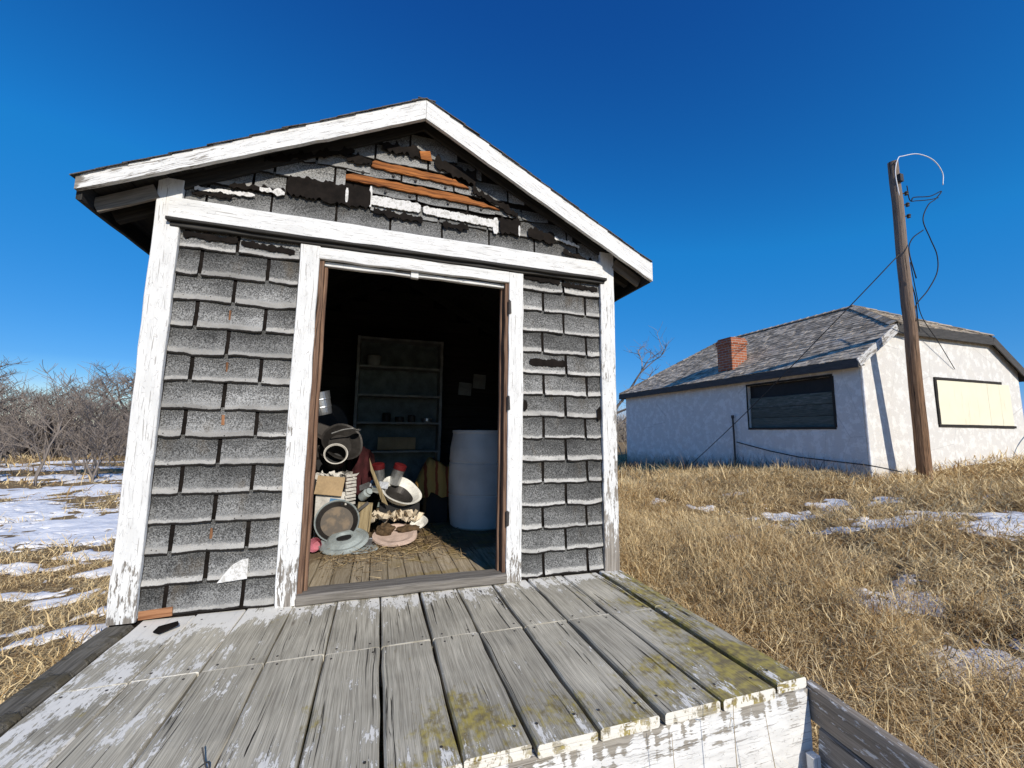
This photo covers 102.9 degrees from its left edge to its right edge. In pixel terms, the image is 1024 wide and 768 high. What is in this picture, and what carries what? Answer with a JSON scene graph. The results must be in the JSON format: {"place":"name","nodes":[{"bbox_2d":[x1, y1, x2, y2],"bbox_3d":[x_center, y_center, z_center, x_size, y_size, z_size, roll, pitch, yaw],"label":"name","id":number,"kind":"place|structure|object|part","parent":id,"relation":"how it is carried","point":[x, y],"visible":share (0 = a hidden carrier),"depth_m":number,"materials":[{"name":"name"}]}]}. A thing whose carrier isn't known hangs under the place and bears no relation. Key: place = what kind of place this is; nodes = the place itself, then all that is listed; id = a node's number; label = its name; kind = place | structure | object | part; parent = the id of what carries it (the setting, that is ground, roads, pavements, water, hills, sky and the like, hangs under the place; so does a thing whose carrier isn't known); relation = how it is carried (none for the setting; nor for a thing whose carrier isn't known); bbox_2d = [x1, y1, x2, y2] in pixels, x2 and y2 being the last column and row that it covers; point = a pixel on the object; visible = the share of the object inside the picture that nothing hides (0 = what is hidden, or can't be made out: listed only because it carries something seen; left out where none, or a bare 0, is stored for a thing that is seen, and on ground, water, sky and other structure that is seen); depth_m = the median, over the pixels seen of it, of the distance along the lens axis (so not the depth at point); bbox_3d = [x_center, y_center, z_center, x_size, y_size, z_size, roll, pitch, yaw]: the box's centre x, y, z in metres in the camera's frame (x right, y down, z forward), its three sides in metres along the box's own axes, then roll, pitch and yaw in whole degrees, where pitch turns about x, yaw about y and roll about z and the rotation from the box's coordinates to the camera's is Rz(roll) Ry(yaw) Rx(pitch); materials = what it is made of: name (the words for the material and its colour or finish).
{"place":"outdoors","nodes":[
{"label":"outdoors","id":0,"kind":"place"},
{"bbox_2d":[0,492,118,703],"bbox_3d":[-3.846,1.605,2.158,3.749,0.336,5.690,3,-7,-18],"label":"matted grass","id":1,"kind":"structure","parent":0,"point":[32,642],"depth_m":3.19,"materials":[{"name":"beige plant"}]},
{"bbox_2d":[0,452,626,498],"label":"dry grass","id":2,"kind":"structure","parent":0,"point":[62,459],"depth_m":15.70,"materials":[{"name":"beige plant"}]},
{"bbox_2d":[311,460,345,533],"bbox_3d":[-1.791,0.956,3.566,0.570,0.604,0.470,3,-7,-18],"label":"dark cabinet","id":3,"kind":"object","parent":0,"point":[320,466],"visible":0.01,"depth_m":3.41,"materials":[{"name":"black wood"}]},
{"bbox_2d":[317,439,324,459],"bbox_3d":[-1.595,0.538,3.562,0.260,0.253,0.263,3,-7,-18],"label":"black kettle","id":4,"kind":"object","parent":3,"relation":"on","point":[321,451],"visible":0.06,"depth_m":3.43,"materials":[{"name":"metal"}]},
{"bbox_3d":[-1.721,0.934,3.352,0.530,0.530,0.018,3,-7,-18],"label":"cabinet door","id":5,"kind":"part","parent":3,"relation":"part of","materials":[{"name":"black wood"}]},
{"bbox_2d":[0,431,1023,767],"bbox_3d":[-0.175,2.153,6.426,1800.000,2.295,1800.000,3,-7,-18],"label":"ground","id":6,"kind":"structure","parent":0,"point":[34,587],"depth_m":4.00,"materials":[{"name":"beige plant"}]},
{"bbox_2d":[0,355,42,402],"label":"bare tree","id":7,"kind":"object","parent":6,"relation":"on","point":[12,398],"visible":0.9,"depth_m":22.82,"materials":[{"name":"grey plant"}]},
{"bbox_2d":[0,419,42,465],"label":"bare shrub","id":8,"kind":"object","parent":6,"relation":"on","point":[4,438],"visible":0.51,"depth_m":17.77,"materials":[{"name":"brown plant"}]},
{"bbox_2d":[0,385,52,419],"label":"bare tree","id":9,"kind":"object","parent":6,"relation":"on","point":[9,405],"visible":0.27,"depth_m":27.45,"materials":[{"name":"grey plant"}]},
{"bbox_2d":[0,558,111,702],"bbox_3d":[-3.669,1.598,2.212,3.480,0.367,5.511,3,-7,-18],"label":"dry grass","id":10,"kind":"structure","parent":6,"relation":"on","point":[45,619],"depth_m":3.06,"materials":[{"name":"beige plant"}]},
{"bbox_2d":[5,385,110,458],"bbox_3d":[-30.654,2.594,27.287,4.210,4.950,5.324,3,-7,-18],"label":"bare tree","id":11,"kind":"object","parent":6,"relation":"on","point":[33,407],"visible":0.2,"depth_m":26.61,"materials":[{"name":"grey plant"}]},
{"bbox_2d":[0,500,119,650],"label":"snow","id":12,"kind":"structure","parent":6,"relation":"on","point":[86,527],"depth_m":5.48,"materials":[{"name":"white snow"}]},
{"bbox_2d":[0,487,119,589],"bbox_3d":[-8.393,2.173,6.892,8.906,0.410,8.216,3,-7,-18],"label":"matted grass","id":13,"kind":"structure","parent":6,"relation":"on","point":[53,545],"depth_m":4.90,"materials":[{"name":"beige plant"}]},
{"bbox_2d":[0,484,120,607],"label":"dry grass","id":14,"kind":"structure","parent":6,"relation":"on","point":[93,505],"depth_m":4.79,"materials":[{"name":"beige plant"}]},
{"bbox_2d":[0,459,124,504],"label":"snow","id":15,"kind":"structure","parent":6,"relation":"on","point":[16,492],"depth_m":10.78,"materials":[{"name":"white snow"}]},
{"bbox_2d":[0,359,130,485],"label":"bare shrub","id":16,"kind":"object","parent":6,"relation":"on","point":[97,438],"visible":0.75,"depth_m":13.61,"materials":[{"name":"plant"}]},
{"bbox_2d":[34,374,132,459],"bbox_3d":[-25.883,1.984,25.491,5.155,5.740,5.379,-1,-7,9],"label":"bare tree","id":17,"kind":"object","parent":6,"relation":"on","point":[71,411],"visible":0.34,"depth_m":24.72,"materials":[{"name":"grey plant"}]},
{"bbox_2d":[46,377,131,454],"bbox_3d":[-27.471,2.439,28.399,5.461,5.514,6.058,-2,-7,19],"label":"bare tree","id":18,"kind":"object","parent":6,"relation":"on","point":[96,412],"visible":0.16,"depth_m":27.22,"materials":[{"name":"grey plant"}]},
{"bbox_2d":[59,412,128,466],"bbox_3d":[-18.488,2.423,18.814,2.803,2.995,3.916,-2,-7,17],"label":"bare shrub","id":19,"kind":"object","parent":6,"relation":"on","point":[121,440],"visible":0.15,"depth_m":18.70,"materials":[{"name":"brown plant"}]},
{"bbox_2d":[70,360,134,422],"bbox_3d":[-26.754,1.762,28.564,6.990,6.724,5.318,0,-7,6],"label":"bare tree","id":20,"kind":"object","parent":6,"relation":"on","point":[99,369],"visible":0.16,"depth_m":28.02,"materials":[{"name":"grey plant"}]},
{"bbox_2d":[101,367,135,428],"bbox_3d":[-23.393,1.593,25.954,4.264,6.515,4.284,0,-7,5],"label":"bare tree","id":21,"kind":"object","parent":6,"relation":"on","point":[128,386],"visible":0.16,"depth_m":24.85,"materials":[{"name":"grey plant"}]},
{"bbox_2d":[0,371,626,460],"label":"distant brush","id":22,"kind":"object","parent":6,"relation":"on","point":[52,450],"visible":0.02,"depth_m":26.60,"materials":[{"name":"brown plant"}]},
{"bbox_2d":[69,97,652,697],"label":"garden shed","id":23,"kind":"structure","parent":6,"relation":"on","point":[287,265],"depth_m":2.30,"materials":[{"name":"grey wood"}]},
{"bbox_2d":[310,538,321,551],"bbox_3d":[-1.375,1.115,2.844,0.091,0.091,0.084,3,-7,-18],"label":"pink cup","id":24,"kind":"object","parent":23,"relation":"on","point":[316,543],"visible":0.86,"depth_m":2.86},
{"bbox_2d":[318,261,331,415],"bbox_3d":[-1.278,-0.327,2.770,0.160,1.097,0.145,3,-7,-18],"label":"metal pail","id":25,"kind":"object","parent":23,"relation":"hanging from","point":[325,407],"visible":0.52,"depth_m":2.68,"materials":[{"name":"metal"}]},
{"bbox_2d":[313,470,358,539],"bbox_3d":[-1.379,0.939,3.167,0.344,0.549,0.266,3,-7,-18],"label":"open carton","id":26,"kind":"object","parent":23,"relation":"on","point":[329,487],"visible":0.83,"depth_m":3.08,"materials":[{"name":"cardboard"}]},
{"bbox_2d":[318,443,347,470],"bbox_3d":[-1.440,0.583,3.257,0.222,0.217,0.213,5,-8,-31],"label":"cooking pot","id":27,"kind":"object","parent":26,"relation":"on","point":[331,463],"visible":0.99,"depth_m":3.27,"materials":[{"name":"metal"}]},
{"bbox_2d":[321,423,362,459],"bbox_3d":[-1.423,0.478,3.413,0.340,0.298,0.194,7,-9,-42],"label":"dark basin","id":28,"kind":"object","parent":27,"relation":"on","point":[350,440],"visible":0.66,"depth_m":3.47,"materials":[{"name":"metal"}]},
{"bbox_2d":[318,403,347,438],"bbox_3d":[-1.583,0.326,3.499,0.158,0.340,0.360,-4,-8,36],"label":"dark basin","id":29,"kind":"object","parent":28,"relation":"on","point":[337,415],"visible":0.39,"depth_m":3.58,"materials":[{"name":"metal"}]},
{"bbox_2d":[332,428,360,433],"bbox_3d":[-1.384,0.393,3.416,0.230,0.055,0.071,3,-7,-21],"label":"ladle","id":30,"kind":"object","parent":28,"relation":"on","point":[347,429],"visible":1,"depth_m":3.40,"materials":[{"name":"grey metal"}]},
{"bbox_2d":[318,528,368,555],"bbox_3d":[-1.211,1.129,2.946,0.338,0.123,0.325,3,-7,-18],"label":"hub cap","id":31,"kind":"object","parent":23,"relation":"on","point":[345,542],"visible":0.88,"depth_m":2.88,"materials":[{"name":"grey metal"}]},
{"bbox_2d":[314,500,368,540],"bbox_3d":[-1.258,1.006,3.018,0.372,0.279,0.157,3,-7,-18],"label":"frying pan","id":32,"kind":"object","parent":31,"relation":"on","point":[334,517],"visible":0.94,"depth_m":3.04,"materials":[{"name":"metal"}]},
{"bbox_2d":[358,502,372,531],"bbox_3d":[-1.141,1.024,3.145,0.122,0.224,0.073,3,-7,-18],"label":"wood block","id":33,"kind":"object","parent":31,"relation":"on","point":[365,513],"depth_m":3.12,"materials":[{"name":"beige wood"}]},
{"bbox_2d":[358,488,371,500],"bbox_3d":[-1.151,0.868,3.203,0.123,0.106,0.068,-4,-8,32],"label":"glass jar","id":34,"kind":"object","parent":33,"relation":"on","point":[364,495],"visible":1,"depth_m":3.18,"materials":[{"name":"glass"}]},
{"bbox_2d":[345,446,374,496],"bbox_3d":[-1.326,0.747,3.571,0.238,0.460,0.207,3,-7,-18],"label":"maroon rag","id":35,"kind":"object","parent":23,"relation":"hanging from","point":[360,464],"visible":0.52,"depth_m":3.58,"materials":[{"name":"fabric"}]},
{"bbox_2d":[347,544,377,554],"bbox_3d":[-1.118,1.177,2.929,0.312,0.033,0.260,3,-7,-18],"label":"flat plate","id":36,"kind":"object","parent":23,"relation":"on","point":[362,550],"visible":0.34,"depth_m":2.88,"materials":[{"name":"grey ceramic"}]},
{"bbox_2d":[349,492,379,526],"bbox_3d":[-1.335,1.134,3.648,0.293,0.314,0.295,3,-7,-18],"label":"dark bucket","id":37,"kind":"object","parent":23,"relation":"on","point":[374,499],"visible":0.21,"depth_m":3.65,"materials":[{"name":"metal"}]},
{"bbox_2d":[364,538,375,545],"bbox_3d":[-1.037,1.177,3.005,0.107,0.064,0.094,3,-7,-18],"label":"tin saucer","id":38,"kind":"object","parent":23,"relation":"on","point":[370,540],"visible":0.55,"depth_m":3.01,"materials":[{"name":"grey metal"}]},
{"bbox_2d":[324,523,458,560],"bbox_3d":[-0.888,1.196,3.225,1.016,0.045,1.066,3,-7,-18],"label":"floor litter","id":39,"kind":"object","parent":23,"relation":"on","point":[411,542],"visible":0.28,"depth_m":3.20,"materials":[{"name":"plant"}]},
{"bbox_2d":[372,523,416,546],"bbox_3d":[-0.898,1.157,3.128,0.336,0.105,0.326,3,-7,-18],"label":"round tray","id":40,"kind":"object","parent":23,"relation":"on","point":[396,538],"visible":0.77,"depth_m":3.07,"materials":[{"name":"pink paint"}]},
{"bbox_2d":[376,523,395,535],"bbox_3d":[-0.970,1.123,3.145,0.148,0.104,0.101,3,-7,-18],"label":"soil clod","id":41,"kind":"object","parent":40,"relation":"on","point":[384,529],"visible":0.96,"depth_m":3.10,"materials":[{"name":"brown soil"}]},
{"bbox_2d":[395,524,419,532],"bbox_3d":[-0.823,1.142,3.213,0.202,0.072,0.110,3,-7,-18],"label":"soil clod","id":42,"kind":"object","parent":40,"relation":"on","point":[405,528],"visible":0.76,"depth_m":3.18,"materials":[{"name":"brown soil"}]},
{"bbox_2d":[314,528,478,579],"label":"floor litter","id":43,"kind":"object","parent":23,"relation":"on","point":[378,546],"visible":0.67,"depth_m":2.79,"materials":[{"name":"plant"}]},
{"bbox_2d":[353,335,443,506],"bbox_3d":[-1.275,0.437,4.576,0.934,1.884,0.234,3,-7,-18],"label":"shelf unit","id":44,"kind":"object","parent":23,"relation":"on","point":[404,379],"visible":0.66,"depth_m":4.68,"materials":[{"name":"paint"}]},
{"bbox_2d":[367,354,380,364],"bbox_3d":[-1.535,-0.259,4.538,0.150,0.120,0.150,3,-7,-18],"label":"tin","id":45,"kind":"object","parent":44,"relation":"on","point":[373,359],"visible":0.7,"depth_m":4.48,"materials":[{"name":"paint"}]},
{"bbox_2d":[382,413,390,421],"bbox_3d":[-1.385,0.367,4.503,0.090,0.100,0.090,3,-7,-18],"label":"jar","id":46,"kind":"object","parent":44,"relation":"on","point":[386,417],"visible":1,"depth_m":4.47,"materials":[{"name":"black glass"}]},
{"bbox_2d":[377,437,415,449],"bbox_3d":[-1.286,0.659,4.543,0.400,0.134,0.160,3,-7,-18],"label":"cardboard box","id":47,"kind":"object","parent":44,"relation":"on","point":[396,443],"visible":1,"depth_m":4.47,"materials":[{"name":"brown cardboard"}]},
{"bbox_2d":[395,417,403,421],"bbox_3d":[-1.252,0.394,4.543,0.100,0.060,0.100,3,-7,-18],"label":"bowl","id":48,"kind":"object","parent":44,"relation":"on","point":[399,419],"visible":0.83,"depth_m":4.50,"materials":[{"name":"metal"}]},
{"bbox_2d":[408,415,414,421],"bbox_3d":[-1.129,0.390,4.584,0.080,0.080,0.080,3,-7,-18],"label":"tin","id":49,"kind":"object","parent":44,"relation":"on","point":[411,418],"visible":0.81,"depth_m":4.55,"materials":[{"name":"metal"}]},
{"bbox_2d":[421,418,431,421],"bbox_3d":[-0.967,0.412,4.634,0.120,0.050,0.120,3,-7,-18],"label":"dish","id":50,"kind":"object","parent":44,"relation":"on","point":[426,419],"visible":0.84,"depth_m":4.58,"materials":[{"name":"grey ceramic"}]},
{"bbox_2d":[378,500,419,533],"bbox_3d":[-0.963,1.128,3.467,0.320,0.254,0.230,3,-7,-18],"label":"dark crate","id":51,"kind":"object","parent":23,"relation":"on","point":[385,508],"visible":0.36,"depth_m":3.36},
{"bbox_2d":[382,476,421,505],"bbox_3d":[-0.930,0.906,3.448,0.337,0.234,0.312,3,-7,-18],"label":"enamel basin","id":52,"kind":"object","parent":51,"relation":"on","point":[405,490],"visible":0.9,"depth_m":3.52,"materials":[{"name":"ceramic"}]},
{"bbox_2d":[359,478,388,490],"bbox_3d":[-1.127,0.818,3.324,0.239,0.105,0.039,1,-7,-1],"label":"bent sheet","id":53,"kind":"object","parent":52,"relation":"on","point":[371,483],"visible":0.93,"depth_m":3.32,"materials":[{"name":"grey metal"}]},
{"bbox_2d":[372,462,384,480],"bbox_3d":[-1.151,0.775,3.516,0.107,0.196,0.137,0,-7,8],"label":"red top can","id":54,"kind":"object","parent":52,"relation":"in","point":[378,468],"visible":0.63,"depth_m":3.48,"materials":[{"name":"paint"}]},
{"bbox_2d":[369,458,387,504],"bbox_3d":[-1.071,0.785,3.276,0.166,0.380,0.037,5,-8,-31],"label":"broken slat","id":55,"kind":"object","parent":52,"relation":"on","point":[381,494],"visible":1,"depth_m":3.26,"materials":[{"name":"brown wood"}]},
{"bbox_2d":[390,462,406,485],"bbox_3d":[-0.995,0.784,3.546,0.156,0.201,0.108,-1,-7,11],"label":"red top can","id":56,"kind":"object","parent":52,"relation":"in","point":[398,471],"visible":0.94,"depth_m":3.50,"materials":[{"name":"paint"}]},
{"bbox_2d":[410,515,427,528],"bbox_3d":[-0.761,1.131,3.329,0.142,0.096,0.128,3,-7,-18],"label":"bowl","id":57,"kind":"object","parent":23,"relation":"on","point":[422,521],"visible":0.7,"depth_m":3.35,"materials":[{"name":"white ceramic"}]},
{"bbox_2d":[370,509,423,523],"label":"paper scraps","id":58,"kind":"object","parent":57,"relation":"on","point":[405,515],"visible":0.79,"depth_m":3.28,"materials":[{"name":"beige paper"}]},
{"bbox_2d":[423,492,447,522],"bbox_3d":[-0.751,1.127,3.986,0.200,0.384,0.280,3,-7,-18],"label":"black box","id":59,"kind":"object","parent":23,"relation":"on","point":[434,508],"visible":0.48,"depth_m":3.85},
{"bbox_2d":[415,457,448,497],"bbox_3d":[-0.754,0.891,3.947,0.354,0.355,0.385,3,-7,-18],"label":"yellow cloth","id":60,"kind":"object","parent":59,"relation":"on","point":[433,476],"visible":0.94,"depth_m":3.85,"materials":[{"name":"yellow fabric"}]},
{"bbox_2d":[458,382,471,395],"bbox_3d":[-0.583,0.062,5.060,0.170,0.168,0.006,3,-7,-18],"label":"wall sheet","id":61,"kind":"object","parent":23,"relation":"attached to","point":[464,388],"depth_m":5.06,"materials":[{"name":"paint"}]},
{"bbox_2d":[449,430,497,530],"bbox_3d":[-0.298,0.869,3.825,0.584,0.866,0.584,3,-7,-18],"label":"plastic drum","id":62,"kind":"object","parent":23,"relation":"on","point":[473,462],"visible":0.78,"depth_m":3.57,"materials":[{"name":"blue plastic"}]},
{"bbox_2d":[473,374,485,388],"bbox_3d":[-0.409,-0.030,5.124,0.171,0.188,0.008,3,-7,-18],"label":"wall sheet","id":63,"kind":"object","parent":23,"relation":"attached to","point":[479,381],"depth_m":5.12,"materials":[{"name":"paint"}]},
{"bbox_2d":[0,570,938,767],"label":"wooden porch","id":64,"kind":"object","parent":6,"relation":"on","point":[642,672],"visible":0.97,"depth_m":1.39,"materials":[{"name":"grey wood"}]},
{"bbox_2d":[153,621,178,633],"bbox_3d":[-1.494,1.051,1.764,0.057,0.016,0.088,-3,-8,27],"label":"shingle scrap","id":65,"kind":"object","parent":64,"relation":"on","point":[162,628],"visible":1,"depth_m":1.76,"materials":[{"name":"black"}]},
{"bbox_2d":[198,747,209,767],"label":"wire loop","id":66,"kind":"object","parent":64,"relation":"on","point":[205,762],"visible":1,"depth_m":1.04,"materials":[{"name":"metal"}]},
{"bbox_2d":[617,415,626,454],"bbox_3d":[5.845,2.554,20.253,3.306,2.114,2.039,-1,-7,9],"label":"bare shrub","id":67,"kind":"object","parent":6,"relation":"on","point":[623,432],"visible":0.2,"depth_m":20.26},
{"bbox_2d":[616,322,673,424],"bbox_3d":[7.125,0.318,22.465,5.392,7.171,3.271,-4,-8,32],"label":"bare tree","id":68,"kind":"object","parent":6,"relation":"on","point":[634,382],"visible":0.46,"depth_m":22.10,"materials":[{"name":"brown plant"}]},
{"bbox_2d":[617,457,809,492],"bbox_3d":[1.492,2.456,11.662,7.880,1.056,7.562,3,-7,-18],"label":"dry grass","id":69,"kind":"structure","parent":6,"relation":"on","point":[644,470],"depth_m":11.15,"materials":[{"name":"beige plant"}]},
{"bbox_2d":[729,705,737,767],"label":"dry stalk","id":70,"kind":"object","parent":6,"relation":"on","point":[734,734],"visible":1,"depth_m":1.22,"materials":[{"name":"brown plant"}]},
{"bbox_2d":[617,451,880,482],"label":"wall weeds","id":71,"kind":"object","parent":6,"relation":"on","point":[742,462],"depth_m":9.79,"materials":[{"name":"yellow plant"}]},
{"bbox_2d":[764,711,775,767],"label":"dry stalk","id":72,"kind":"object","parent":6,"relation":"on","point":[770,742],"visible":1,"depth_m":1.25,"materials":[{"name":"brown plant"}]},
{"bbox_2d":[784,612,802,672],"bbox_3d":[1.295,1.380,1.861,0.112,0.600,0.088,5,-8,-33],"label":"dry stalk","id":73,"kind":"object","parent":6,"relation":"on","point":[792,651],"visible":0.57,"depth_m":1.88,"materials":[{"name":"brown plant"}]},
{"bbox_2d":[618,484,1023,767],"bbox_3d":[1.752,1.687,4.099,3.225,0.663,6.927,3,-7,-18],"label":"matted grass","id":74,"kind":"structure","parent":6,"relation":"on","point":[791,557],"depth_m":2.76,"materials":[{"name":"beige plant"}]},
{"bbox_2d":[619,305,1023,481],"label":"stucco house","id":75,"kind":"structure","parent":6,"relation":"on","point":[838,391],"depth_m":9.04,"materials":[{"name":"white paint"}]},
{"bbox_2d":[731,415,736,464],"bbox_3d":[5.663,1.580,10.399,0.065,1.560,0.065,0,-7,5],"label":"iron pipe","id":76,"kind":"object","parent":75,"relation":"attached to","point":[732,416],"visible":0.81,"depth_m":10.40,"materials":[{"name":"black metal"}]},
{"bbox_2d":[746,374,836,429],"bbox_3d":[6.232,0.465,9.201,0.152,1.123,2.082,3,-7,-18],"label":"window","id":77,"kind":"structure","parent":75,"relation":"in","point":[803,403],"depth_m":9.07,"materials":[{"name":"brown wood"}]},
{"bbox_2d":[737,442,901,471],"bbox_3d":[6.379,1.536,8.882,0.495,0.481,3.184,3,-7,-18],"label":"wall cable","id":78,"kind":"object","parent":75,"relation":"attached to","point":[822,459],"depth_m":8.26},
{"bbox_2d":[910,262,954,368],"bbox_3d":[8.418,-1.292,8.231,2.419,1.810,0.148,5,-8,-33],"label":"house wire","id":79,"kind":"object","parent":75,"relation":"attached to","point":[923,319],"visible":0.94,"depth_m":8.22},
{"bbox_2d":[933,377,1016,427],"bbox_3d":[10.045,0.426,8.829,2.730,1.036,0.035,3,-7,-18],"label":"window","id":80,"kind":"structure","parent":75,"relation":"in","point":[959,402],"depth_m":8.78,"materials":[{"name":"beige wood"}]},
{"bbox_2d":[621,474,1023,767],"bbox_3d":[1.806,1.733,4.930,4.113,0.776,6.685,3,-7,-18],"label":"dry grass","id":81,"kind":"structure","parent":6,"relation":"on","point":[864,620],"depth_m":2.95,"materials":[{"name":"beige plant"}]},
{"bbox_2d":[652,492,1023,690],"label":"snow","id":82,"kind":"structure","parent":6,"relation":"on","point":[991,516],"depth_m":4.33,"materials":[{"name":"white snow"}]},
{"bbox_2d":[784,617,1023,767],"bbox_3d":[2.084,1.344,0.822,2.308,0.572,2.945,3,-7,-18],"label":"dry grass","id":83,"kind":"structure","parent":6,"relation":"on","point":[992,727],"depth_m":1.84,"materials":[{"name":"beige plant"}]},
{"bbox_2d":[887,160,933,480],"bbox_3d":[7.363,-1.093,7.510,0.262,6.135,0.917,-5,-9,39],"label":"utility pole","id":84,"kind":"object","parent":6,"relation":"on","point":[921,441],"visible":0.95,"depth_m":7.48,"materials":[{"name":"brown wood"}]},
{"bbox_2d":[692,245,907,463],"bbox_3d":[5.976,-0.179,9.301,0.329,4.314,4.869,4,-8,-28],"label":"guy wire","id":85,"kind":"object","parent":84,"relation":"attached to","point":[803,354],"visible":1,"depth_m":8.62,"materials":[{"name":"metal"}]},
{"bbox_2d":[908,230,923,277],"bbox_3d":[7.504,-2.417,7.555,0.630,1.059,0.062,4,-8,-26],"label":"pole wire","id":86,"kind":"object","parent":84,"relation":"attached to","point":[910,255],"visible":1,"depth_m":7.42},
{"bbox_2d":[912,285,919,331],"bbox_3d":[7.758,-1.568,7.843,1.098,0.962,0.076,6,-9,-40],"label":"house wire","id":87,"kind":"object","parent":84,"relation":"attached to","point":[916,309],"visible":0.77,"depth_m":7.74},
{"bbox_2d":[895,153,943,195],"bbox_3d":[7.773,-3.933,7.808,1.689,1.132,0.094,3,-7,-22],"label":"loose wire","id":88,"kind":"object","parent":84,"relation":"attached to","point":[922,155],"visible":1,"depth_m":7.89,"materials":[{"name":"grey metal"}]},
{"bbox_2d":[906,186,938,201],"bbox_3d":[7.831,-3.536,7.788,1.062,0.274,0.056,3,-7,-21],"label":"service cable","id":89,"kind":"object","parent":84,"relation":"attached to","point":[918,200],"visible":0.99,"depth_m":7.73,"materials":[{"name":"black rubber"}]},
{"bbox_2d":[911,191,941,320],"bbox_3d":[7.903,-2.477,7.701,1.134,2.721,0.181,3,-7,-18],"label":"service cable","id":90,"kind":"object","parent":84,"relation":"attached to","point":[931,242],"visible":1,"depth_m":7.73,"materials":[{"name":"black rubber"}]},
{"bbox_2d":[906,607,964,766],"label":"dry stalk","id":91,"kind":"object","parent":6,"relation":"on","point":[928,687],"visible":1,"depth_m":1.28,"materials":[{"name":"brown plant"}]},
{"bbox_2d":[0,0,1023,427],"label":"sky","id":92,"kind":"structure","parent":0,"point":[744,149],"materials":[{"name":"blue"}]},
{"bbox_2d":[618,461,1023,635],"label":"matted grass","id":93,"kind":"structure","parent":0,"point":[925,515],"depth_m":5.33,"materials":[{"name":"beige plant"}]},
{"bbox_2d":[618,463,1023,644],"bbox_3d":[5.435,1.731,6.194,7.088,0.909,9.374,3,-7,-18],"label":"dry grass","id":94,"kind":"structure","parent":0,"point":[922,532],"depth_m":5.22,"materials":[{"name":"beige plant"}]},
{"bbox_2d":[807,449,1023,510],"bbox_3d":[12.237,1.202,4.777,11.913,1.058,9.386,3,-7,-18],"label":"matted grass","id":95,"kind":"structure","parent":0,"point":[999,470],"depth_m":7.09,"materials":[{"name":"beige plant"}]},
{"bbox_2d":[831,446,1023,510],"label":"dry grass","id":96,"kind":"structure","parent":0,"point":[958,468],"depth_m":7.15,"materials":[{"name":"beige plant"}]}
]}

